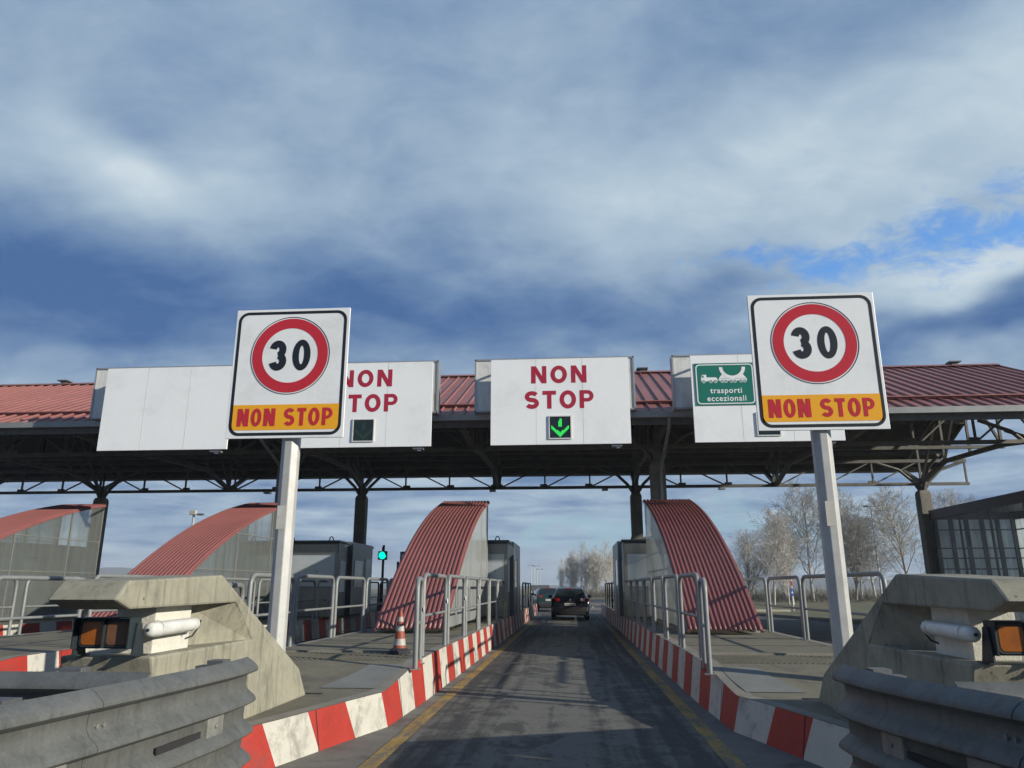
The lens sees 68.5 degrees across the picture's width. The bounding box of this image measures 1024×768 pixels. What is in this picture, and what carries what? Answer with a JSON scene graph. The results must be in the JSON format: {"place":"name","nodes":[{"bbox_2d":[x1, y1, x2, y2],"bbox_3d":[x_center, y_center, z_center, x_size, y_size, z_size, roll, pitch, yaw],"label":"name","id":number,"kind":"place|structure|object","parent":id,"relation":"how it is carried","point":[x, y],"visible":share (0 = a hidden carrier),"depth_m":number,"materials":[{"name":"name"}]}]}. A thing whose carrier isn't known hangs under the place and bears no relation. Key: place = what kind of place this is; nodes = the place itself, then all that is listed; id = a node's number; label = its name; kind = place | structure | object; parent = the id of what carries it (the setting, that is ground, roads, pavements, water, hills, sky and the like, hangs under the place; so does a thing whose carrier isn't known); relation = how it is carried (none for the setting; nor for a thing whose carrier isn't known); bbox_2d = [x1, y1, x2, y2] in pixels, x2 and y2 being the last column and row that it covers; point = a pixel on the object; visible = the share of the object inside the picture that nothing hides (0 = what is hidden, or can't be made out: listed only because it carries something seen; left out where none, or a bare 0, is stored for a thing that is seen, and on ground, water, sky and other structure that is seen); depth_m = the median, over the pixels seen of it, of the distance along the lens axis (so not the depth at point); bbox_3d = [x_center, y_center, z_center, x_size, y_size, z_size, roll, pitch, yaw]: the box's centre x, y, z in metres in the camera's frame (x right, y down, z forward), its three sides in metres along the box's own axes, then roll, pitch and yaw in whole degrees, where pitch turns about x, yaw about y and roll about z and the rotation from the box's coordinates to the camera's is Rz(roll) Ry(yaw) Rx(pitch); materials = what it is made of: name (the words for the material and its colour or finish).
{"place":"outdoors","nodes":[
{"label":"outdoors","id":0,"kind":"place"},
{"bbox_2d":[0,616,84,624],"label":"pavement","id":1,"kind":"structure","parent":0,"point":[28,621],"depth_m":21.86,"materials":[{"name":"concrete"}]},
{"bbox_2d":[0,504,105,620],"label":"arched shelter","id":2,"kind":"object","parent":1,"relation":"on","point":[60,540],"visible":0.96,"depth_m":22.77,"materials":[{"name":"glass"}]},
{"bbox_2d":[0,605,380,660],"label":"pavement","id":3,"kind":"structure","parent":0,"point":[24,644],"depth_m":13.17,"materials":[{"name":"concrete"}]},
{"bbox_2d":[0,575,81,620],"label":"hoop railing","id":4,"kind":"object","parent":3,"relation":"on","point":[43,578],"visible":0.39,"depth_m":11.40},
{"bbox_2d":[85,502,276,618],"bbox_3d":[-8.348,4.624,20.629,1.529,3.633,8.376,-1,-15,4],"label":"arched shelter","id":5,"kind":"object","parent":3,"relation":"on","point":[236,542],"visible":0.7,"depth_m":20.79,"materials":[{"name":"metal"}]},
{"bbox_2d":[288,536,373,617],"bbox_3d":[-7.200,6.785,26.477,3.565,2.573,4.767,-1,-15,4],"label":"toll booth","id":6,"kind":"object","parent":3,"relation":"on","point":[335,558],"visible":0.46,"depth_m":24.74,"materials":[{"name":"metal"}]},
{"bbox_2d":[353,560,362,586],"bbox_3d":[-5.475,6.700,26.522,0.122,0.900,1.000,-1,-15,4],"label":"window","id":7,"kind":"structure","parent":6,"relation":"in","point":[358,568],"depth_m":26.51,"materials":[{"name":"grey"}]},
{"bbox_2d":[365,559,371,612],"bbox_3d":[-5.374,7.424,27.669,0.125,1.900,0.800,-1,-15,4],"label":"door","id":8,"kind":"structure","parent":6,"relation":"in","point":[368,562],"depth_m":27.78,"materials":[{"name":"metal"}]},
{"bbox_2d":[378,545,387,608],"bbox_3d":[-5.708,8.442,32.912,0.400,2.730,0.432,-1,-15,4],"label":"traffic light","id":9,"kind":"object","parent":3,"relation":"on","point":[382,554],"visible":0.98,"depth_m":33.10,"materials":[{"name":"black"}]},
{"bbox_2d":[245,604,531,725],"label":"pavement","id":10,"kind":"structure","parent":0,"point":[315,674],"depth_m":10.15,"materials":[{"name":"concrete"}]},
{"bbox_2d":[48,575,304,718],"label":"concrete block","id":11,"kind":"structure","parent":10,"relation":"on","point":[232,627],"depth_m":5.91,"materials":[{"name":"concrete"}]},
{"bbox_2d":[68,617,147,656],"bbox_3d":[-2.847,1.788,5.331,0.490,0.261,0.245,-1,-15,4],"label":"warning light","id":12,"kind":"object","parent":11,"relation":"attached to","point":[126,633],"visible":1,"depth_m":5.26,"materials":[{"name":"plastic"}]},
{"bbox_2d":[143,617,201,639],"bbox_3d":[-2.580,1.881,5.720,0.163,0.186,0.818,-1,-15,4],"label":"tube lamp","id":13,"kind":"object","parent":11,"relation":"attached to","point":[162,628],"visible":1,"depth_m":5.59,"materials":[{"name":"white plastic"}]},
{"bbox_2d":[225,308,350,650],"bbox_3d":[-3.002,1.341,9.908,1.595,4.840,0.400,-1,-15,4],"label":"speed sign","id":14,"kind":"object","parent":10,"relation":"on","point":[288,377],"visible":0.91,"depth_m":10.08,"materials":[{"name":"metal"}]},
{"bbox_2d":[285,649,412,652],"bbox_3d":[-2.464,4.004,11.239,2.300,0.050,0.100,-1,-15,4],"label":"pavement joint","id":15,"kind":"object","parent":10,"relation":"on","point":[353,651],"visible":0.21,"depth_m":11.20,"materials":[{"name":"concrete"}]},
{"bbox_2d":[287,652,412,660],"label":"tactile paving","id":16,"kind":"structure","parent":10,"relation":"on","point":[308,653],"depth_m":10.60,"materials":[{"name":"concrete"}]},
{"bbox_2d":[319,664,403,687],"bbox_3d":[-1.818,3.585,9.254,0.700,0.134,1.300,-1,-15,4],"label":"ramp patch","id":17,"kind":"object","parent":10,"relation":"on","point":[372,676],"visible":1,"depth_m":9.13,"materials":[{"name":"concrete"}]},
{"bbox_2d":[388,611,410,654],"bbox_3d":[-1.643,3.647,11.041,0.305,0.598,0.305,-8,-17,26],"label":"traffic cone","id":18,"kind":"object","parent":10,"relation":"on","point":[399,647],"visible":1,"depth_m":10.96,"materials":[{"name":"plastic"}]},
{"bbox_2d":[374,501,489,630],"bbox_3d":[-1.807,4.493,20.143,1.529,3.633,8.376,-1,-15,4],"label":"arched shelter","id":19,"kind":"object","parent":10,"relation":"on","point":[448,538],"visible":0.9,"depth_m":18.75,"materials":[{"name":"metal"}]},
{"bbox_2d":[488,536,519,617],"bbox_3d":[-1.129,6.813,26.582,2.555,2.573,5.417,-1,-15,4],"label":"toll booth","id":20,"kind":"object","parent":10,"relation":"on","point":[504,560],"visible":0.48,"depth_m":24.53,"materials":[{"name":"metal"}]},
{"bbox_2d":[517,559,518,612],"bbox_3d":[0.169,7.378,27.498,0.125,1.900,0.800,-1,-15,4],"label":"door","id":21,"kind":"structure","parent":20,"relation":"in","point":[517,559],"depth_m":27.33,"materials":[{"name":"metal"}]},
{"bbox_2d":[99,567,890,587],"bbox_3d":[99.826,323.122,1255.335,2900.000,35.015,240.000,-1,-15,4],"label":"hills","id":22,"kind":"structure","parent":0,"point":[126,571],"depth_m":1181.33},
{"bbox_2d":[0,0,1023,585],"label":"sky","id":23,"kind":"structure","parent":0,"point":[471,180],"materials":[{"name":"blue"}]},
{"bbox_2d":[377,614,728,767],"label":"road","id":24,"kind":"structure","parent":0,"point":[540,692],"depth_m":9.01,"materials":[{"name":"asphalt"}]},
{"bbox_2d":[548,587,590,619],"bbox_3d":[2.880,10.821,37.414,2.174,1.612,4.405,-1,-15,4],"label":"car","id":25,"kind":"object","parent":24,"relation":"on","point":[569,601],"visible":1,"depth_m":35.42,"materials":[{"name":"black paint"}]},
{"bbox_2d":[286,594,853,645],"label":"road","id":26,"kind":"structure","parent":0,"point":[822,634],"depth_m":28.98,"materials":[{"name":"asphalt"}]},
{"bbox_2d":[0,620,73,635],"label":"kerb","id":27,"kind":"structure","parent":26,"relation":"on","point":[36,627],"depth_m":20.44,"materials":[{"name":"white paint"}]},
{"bbox_2d":[26,630,68,633],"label":"kerb","id":28,"kind":"structure","parent":26,"relation":"on","point":[45,632],"depth_m":16.00,"materials":[{"name":"white paint"}]},
{"bbox_2d":[0,580,17,635],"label":"hoop railing","id":29,"kind":"object","parent":28,"relation":"on","point":[12,606],"visible":0.72,"depth_m":15.03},
{"bbox_2d":[15,577,85,634],"bbox_3d":[-9.905,4.776,16.304,0.130,1.154,2.080,-1,-15,4],"label":"hoop railing","id":30,"kind":"object","parent":28,"relation":"on","point":[23,607],"visible":0.4,"depth_m":15.40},
{"bbox_2d":[0,611,379,671],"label":"kerb","id":31,"kind":"structure","parent":26,"relation":"on","point":[50,660],"depth_m":20.77,"materials":[{"name":"white paint"}]},
{"bbox_2d":[87,574,154,616],"bbox_3d":[-6.898,3.990,13.394,0.130,1.154,2.130,-1,-15,4],"label":"hoop railing","id":32,"kind":"object","parent":31,"relation":"on","point":[91,611],"visible":0.19,"depth_m":12.89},
{"bbox_2d":[228,582,244,600],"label":"hoop railing","id":33,"kind":"object","parent":31,"relation":"on","point":[240,586],"visible":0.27,"depth_m":10.38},
{"bbox_2d":[224,577,255,612],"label":"hoop railing","id":34,"kind":"object","parent":31,"relation":"on","point":[253,592],"visible":0.23,"depth_m":18.71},
{"bbox_2d":[256,578,270,617],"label":"hoop railing","id":35,"kind":"object","parent":31,"relation":"on","point":[258,594],"visible":0.42,"depth_m":19.12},
{"bbox_2d":[288,579,315,621],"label":"hoop railing","id":36,"kind":"object","parent":31,"relation":"on","point":[314,591],"visible":0.68,"depth_m":22.95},
{"bbox_2d":[286,628,373,647],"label":"kerb","id":37,"kind":"structure","parent":26,"relation":"on","point":[298,644],"depth_m":14.13,"materials":[{"name":"white paint"}]},
{"bbox_2d":[246,573,295,646],"bbox_3d":[-3.686,3.500,11.530,0.130,1.154,1.880,-1,-15,4],"label":"hoop railing","id":38,"kind":"object","parent":37,"relation":"on","point":[249,596],"visible":0.67,"depth_m":12.21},
{"bbox_2d":[292,574,334,645],"bbox_3d":[-3.531,4.014,13.482,0.130,1.154,2.130,-1,-15,4],"label":"hoop railing","id":39,"kind":"object","parent":37,"relation":"on","point":[300,576],"visible":0.89,"depth_m":13.39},
{"bbox_2d":[332,576,365,636],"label":"hoop railing","id":40,"kind":"object","parent":37,"relation":"on","point":[338,578],"visible":0.98,"depth_m":15.43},
{"bbox_2d":[364,577,388,630],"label":"hoop railing","id":41,"kind":"object","parent":37,"relation":"on","point":[366,594],"visible":0.75,"depth_m":16.95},
{"bbox_2d":[241,604,537,767],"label":"kerb","id":42,"kind":"structure","parent":26,"relation":"on","point":[276,743],"depth_m":8.14,"materials":[{"name":"white paint"}]},
{"bbox_2d":[409,576,424,669],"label":"hoop railing","id":43,"kind":"object","parent":42,"relation":"on","point":[418,621],"visible":0.99,"depth_m":9.83,"materials":[{"name":"white"}]},
{"bbox_2d":[422,573,448,656],"bbox_3d":[-1.196,3.539,11.684,0.130,1.154,2.080,-1,-15,4],"label":"hoop railing","id":44,"kind":"object","parent":42,"relation":"on","point":[445,598],"visible":0.85,"depth_m":12.24,"materials":[{"name":"white"}]},
{"bbox_2d":[446,574,466,643],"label":"hoop railing","id":45,"kind":"object","parent":42,"relation":"on","point":[450,576],"visible":0.9,"depth_m":13.97,"materials":[{"name":"white"}]},
{"bbox_2d":[465,576,479,635],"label":"hoop railing","id":46,"kind":"object","parent":42,"relation":"on","point":[467,578],"visible":0.85,"depth_m":16.45,"materials":[{"name":"white"}]},
{"bbox_2d":[479,577,490,629],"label":"hoop railing","id":47,"kind":"object","parent":42,"relation":"on","point":[488,593],"visible":0.77,"depth_m":18.91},
{"bbox_2d":[489,579,498,624],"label":"hoop railing","id":48,"kind":"object","parent":42,"relation":"on","point":[496,581],"visible":0.78,"depth_m":21.07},
{"bbox_2d":[498,579,504,620],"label":"hoop railing","id":49,"kind":"object","parent":42,"relation":"on","point":[503,599],"visible":0.74,"depth_m":23.30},
{"bbox_2d":[274,614,541,767],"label":"gutter strip","id":50,"kind":"object","parent":26,"relation":"on","point":[357,752],"visible":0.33,"depth_m":7.46,"materials":[{"name":"concrete"}]},
{"bbox_2d":[0,657,257,767],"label":"guardrail","id":51,"kind":"object","parent":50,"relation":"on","point":[75,717],"visible":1,"depth_m":4.09,"materials":[{"name":"metal"}]},
{"bbox_2d":[358,624,531,767],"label":"lane marking","id":52,"kind":"object","parent":50,"relation":"on","point":[382,754],"visible":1,"depth_m":8.92,"materials":[{"name":"yellow paint"}]},
{"bbox_2d":[531,586,556,610],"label":"car","id":53,"kind":"object","parent":26,"relation":"on","point":[541,599],"visible":0.48,"depth_m":47.74,"materials":[{"name":"green paint"}]},
{"bbox_2d":[596,614,847,767],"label":"gutter strip","id":54,"kind":"object","parent":26,"relation":"on","point":[748,752],"visible":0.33,"depth_m":7.56,"materials":[{"name":"concrete"}]},
{"bbox_2d":[604,624,747,767],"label":"lane marking","id":55,"kind":"object","parent":54,"relation":"on","point":[726,754],"visible":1,"depth_m":8.92,"materials":[{"name":"yellow paint"}]},
{"bbox_2d":[832,664,1023,767],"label":"guardrail","id":56,"kind":"object","parent":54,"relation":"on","point":[898,721],"visible":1,"depth_m":3.87,"materials":[{"name":"metal"}]},
{"bbox_2d":[601,604,852,767],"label":"kerb","id":57,"kind":"structure","parent":26,"relation":"on","point":[809,739],"depth_m":8.02,"materials":[{"name":"white paint"}]},
{"bbox_2d":[630,579,636,620],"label":"hoop railing","id":58,"kind":"object","parent":57,"relation":"on","point":[632,600],"visible":0.74,"depth_m":22.01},
{"bbox_2d":[636,578,644,626],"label":"hoop railing","id":59,"kind":"object","parent":57,"relation":"on","point":[638,602],"visible":0.76,"depth_m":19.99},
{"bbox_2d":[643,577,653,631],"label":"hoop railing","id":60,"kind":"object","parent":57,"relation":"on","point":[644,597],"visible":0.85,"depth_m":17.98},
{"bbox_2d":[652,576,665,637],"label":"hoop railing","id":61,"kind":"object","parent":57,"relation":"on","point":[654,578],"visible":0.77,"depth_m":15.92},
{"bbox_2d":[663,574,680,646],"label":"hoop railing","id":62,"kind":"object","parent":57,"relation":"on","point":[665,578],"visible":0.84,"depth_m":13.61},
{"bbox_2d":[678,572,701,658],"bbox_3d":[2.662,3.426,11.267,0.130,1.154,1.910,-1,-15,4],"label":"hoop railing","id":63,"kind":"object","parent":57,"relation":"on","point":[682,613],"visible":0.79,"depth_m":11.62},
{"bbox_2d":[698,577,715,674],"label":"hoop railing","id":64,"kind":"object","parent":57,"relation":"on","point":[704,623],"visible":0.99,"depth_m":9.41,"materials":[{"name":"metal"}]},
{"bbox_2d":[760,629,832,646],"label":"kerb","id":65,"kind":"structure","parent":26,"relation":"on","point":[819,642],"depth_m":14.13,"materials":[{"name":"white paint"}]},
{"bbox_2d":[743,577,770,630],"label":"hoop railing","id":66,"kind":"object","parent":65,"relation":"on","point":[766,595],"visible":0.52,"depth_m":16.64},
{"bbox_2d":[767,575,805,638],"bbox_3d":[5.513,4.479,15.206,0.130,1.154,2.480,-1,-15,4],"label":"hoop railing","id":67,"kind":"object","parent":65,"relation":"on","point":[770,605],"visible":0.85,"depth_m":15.02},
{"bbox_2d":[801,571,886,639],"bbox_3d":[5.262,3.628,12.054,0.130,1.154,3.930,-1,-15,4],"label":"hoop railing","id":68,"kind":"object","parent":65,"relation":"on","point":[864,574],"visible":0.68,"depth_m":13.01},
{"bbox_2d":[371,588,882,623],"bbox_3d":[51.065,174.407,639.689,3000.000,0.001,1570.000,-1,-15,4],"label":"ground","id":69,"kind":"structure","parent":0,"point":[375,590],"depth_m":273.10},
{"bbox_2d":[0,360,1023,575],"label":"toll canopy","id":70,"kind":"object","parent":69,"relation":"on","point":[49,432],"visible":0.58,"depth_m":32.87,"materials":[{"name":"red metal"}]},
{"bbox_2d":[89,365,231,453],"bbox_3d":[-10.601,0.974,23.961,5.280,2.900,2.211,-1,-15,4],"label":"lane board","id":71,"kind":"object","parent":70,"relation":"hanging from","point":[160,408],"visible":0.76,"depth_m":22.89,"materials":[{"name":"paint"}]},
{"bbox_2d":[301,360,440,450],"bbox_3d":[-4.545,0.848,23.495,4.670,2.900,2.243,-1,-15,4],"label":"lane board","id":72,"kind":"object","parent":70,"relation":"hanging from","point":[392,403],"visible":0.81,"depth_m":22.36,"materials":[{"name":"paint"}]},
{"bbox_2d":[474,356,635,448],"bbox_3d":[1.313,0.730,23.060,4.840,2.900,2.243,-1,-15,4],"label":"lane board","id":73,"kind":"object","parent":70,"relation":"hanging from","point":[557,401],"visible":1,"depth_m":22.02,"materials":[{"name":"paint"}]},
{"bbox_2d":[670,353,845,444],"bbox_3d":[7.385,0.608,22.608,5.100,2.900,2.243,-1,-15,4],"label":"lane board","id":74,"kind":"object","parent":70,"relation":"hanging from","point":[715,393],"visible":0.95,"depth_m":21.64,"materials":[{"name":"paint"}]},
{"bbox_2d":[557,558,566,586],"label":"bare tree","id":75,"kind":"object","parent":69,"relation":"on","point":[560,578],"visible":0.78,"depth_m":150.41,"materials":[{"name":"plant"}]},
{"bbox_2d":[561,550,583,586],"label":"bare tree","id":76,"kind":"object","parent":69,"relation":"on","point":[570,577],"visible":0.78,"depth_m":146.73,"materials":[{"name":"plant"}]},
{"bbox_2d":[535,585,613,596],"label":"undergrowth","id":77,"kind":"object","parent":69,"relation":"on","point":[598,594],"visible":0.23,"depth_m":118.04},
{"bbox_2d":[566,540,590,589],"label":"bare tree","id":78,"kind":"object","parent":69,"relation":"on","point":[581,565],"visible":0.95,"depth_m":145.52,"materials":[{"name":"plant"}]},
{"bbox_2d":[584,544,608,593],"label":"bare tree","id":79,"kind":"object","parent":69,"relation":"on","point":[593,573],"visible":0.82,"depth_m":144.58,"materials":[{"name":"plant"}]},
{"bbox_2d":[591,539,613,589],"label":"bare tree","id":80,"kind":"object","parent":69,"relation":"on","point":[610,564],"visible":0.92,"depth_m":143.28,"materials":[{"name":"plant"}]},
{"bbox_2d":[613,599,861,623],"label":"verge kerb","id":81,"kind":"structure","parent":69,"relation":"on","point":[809,618],"depth_m":36.78,"materials":[{"name":"concrete"}]},
{"bbox_2d":[746,582,882,602],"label":"undergrowth","id":82,"kind":"object","parent":69,"relation":"on","point":[779,597],"visible":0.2,"depth_m":78.52,"materials":[{"name":"plant"}]},
{"bbox_2d":[606,604,848,728],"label":"pavement","id":83,"kind":"structure","parent":0,"point":[805,677],"depth_m":10.07,"materials":[{"name":"concrete"}]},
{"bbox_2d":[612,535,649,617],"bbox_3d":[4.993,6.690,26.127,2.705,2.573,5.417,-1,-15,4],"label":"toll booth","id":84,"kind":"object","parent":83,"relation":"on","point":[629,559],"visible":0.43,"depth_m":24.17,"materials":[{"name":"metal"}]},
{"bbox_2d":[643,499,763,632],"bbox_3d":[4.634,4.364,19.664,1.509,3.633,8.376,-1,-15,4],"label":"arched shelter","id":85,"kind":"object","parent":83,"relation":"on","point":[683,536],"visible":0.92,"depth_m":18.07,"materials":[{"name":"metal"}]},
{"bbox_2d":[720,667,807,692],"bbox_3d":[2.938,3.489,8.900,0.700,0.134,1.300,-1,-15,4],"label":"ramp patch","id":86,"kind":"object","parent":83,"relation":"on","point":[751,679],"visible":1,"depth_m":8.78,"materials":[{"name":"concrete"}]},
{"bbox_2d":[711,652,833,655],"bbox_3d":[3.887,3.876,10.767,2.300,0.050,0.100,-1,-15,4],"label":"pavement joint","id":87,"kind":"object","parent":83,"relation":"on","point":[766,653],"visible":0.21,"depth_m":10.74,"materials":[{"name":"concrete"}]},
{"bbox_2d":[712,655,833,663],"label":"tactile paving","id":88,"kind":"structure","parent":83,"relation":"on","point":[755,656],"depth_m":10.23,"materials":[{"name":"concrete"}]},
{"bbox_2d":[747,292,889,659],"bbox_3d":[3.917,1.197,9.395,1.605,4.850,0.400,-1,-15,4],"label":"speed sign","id":89,"kind":"object","parent":83,"relation":"on","point":[817,366],"visible":0.86,"depth_m":9.57,"materials":[{"name":"metal"}]},
{"bbox_2d":[819,574,1023,708],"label":"concrete block","id":90,"kind":"structure","parent":83,"relation":"on","point":[888,633],"depth_m":5.40,"materials":[{"name":"concrete"}]},
{"bbox_2d":[920,620,980,644],"bbox_3d":[3.034,1.742,5.206,0.163,0.186,0.818,-1,-15,4],"label":"tube lamp","id":91,"kind":"object","parent":90,"relation":"attached to","point":[965,632],"visible":0.99,"depth_m":5.07,"materials":[{"name":"white metal"}]},
{"bbox_2d":[977,620,1023,664],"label":"warning light","id":92,"kind":"object","parent":90,"relation":"attached to","point":[1002,637],"visible":1,"depth_m":4.73,"materials":[{"name":"plastic"}]},
{"bbox_2d":[759,616,859,631],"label":"shoulder road","id":93,"kind":"structure","parent":0,"point":[824,624],"depth_m":33.11,"materials":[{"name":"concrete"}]},
{"bbox_2d":[753,598,876,620],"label":"grass verge","id":94,"kind":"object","parent":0,"point":[864,607],"depth_m":51.08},
{"bbox_2d":[727,529,772,596],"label":"bare tree","id":95,"kind":"object","parent":94,"relation":"on","point":[748,554],"visible":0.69,"depth_m":90.31,"materials":[{"name":"grey plant"}]},
{"bbox_2d":[757,513,801,604],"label":"bare tree","id":96,"kind":"object","parent":94,"relation":"on","point":[785,581],"visible":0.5,"depth_m":62.69,"materials":[{"name":"plant"}]},
{"bbox_2d":[747,504,812,604],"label":"bare tree","id":97,"kind":"object","parent":94,"relation":"on","point":[771,545],"visible":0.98,"depth_m":58.38,"materials":[{"name":"plant"}]},
{"bbox_2d":[753,529,812,596],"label":"bare tree","id":98,"kind":"object","parent":94,"relation":"on","point":[786,554],"visible":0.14,"depth_m":95.62,"materials":[{"name":"grey plant"}]},
{"bbox_2d":[747,478,856,601],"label":"bare tree","id":99,"kind":"object","parent":94,"relation":"on","point":[807,498],"visible":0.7,"depth_m":77.25,"materials":[{"name":"grey plant"}]},
{"bbox_2d":[806,488,881,600],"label":"bare tree","id":100,"kind":"object","parent":94,"relation":"on","point":[852,547],"visible":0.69,"depth_m":76.11,"materials":[{"name":"grey plant"}]},
{"bbox_2d":[844,512,893,599],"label":"bare tree","id":101,"kind":"object","parent":94,"relation":"on","point":[868,530],"visible":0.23,"depth_m":85.84,"materials":[{"name":"plant"}]},
{"bbox_2d":[863,505,882,593],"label":"street lamp","id":102,"kind":"object","parent":94,"relation":"on","point":[880,584],"visible":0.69,"depth_m":75.55,"materials":[{"name":"metal"}]},
{"bbox_2d":[844,517,909,597],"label":"bare tree","id":103,"kind":"object","parent":94,"relation":"on","point":[873,583],"visible":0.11,"depth_m":93.15,"materials":[{"name":"plant"}]},
{"bbox_2d":[844,481,924,573],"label":"bare tree","id":104,"kind":"object","parent":94,"relation":"on","point":[889,507],"visible":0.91,"depth_m":75.60,"materials":[{"name":"grey plant"}]},
{"bbox_2d":[917,488,972,525],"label":"bare tree","id":105,"kind":"object","parent":94,"relation":"on","point":[951,503],"visible":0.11,"depth_m":80.41,"materials":[{"name":"grey plant"}]},
{"bbox_2d":[928,490,1023,619],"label":"glass shelter","id":106,"kind":"object","parent":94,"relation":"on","point":[985,536],"visible":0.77,"depth_m":32.24,"materials":[{"name":"glass"}]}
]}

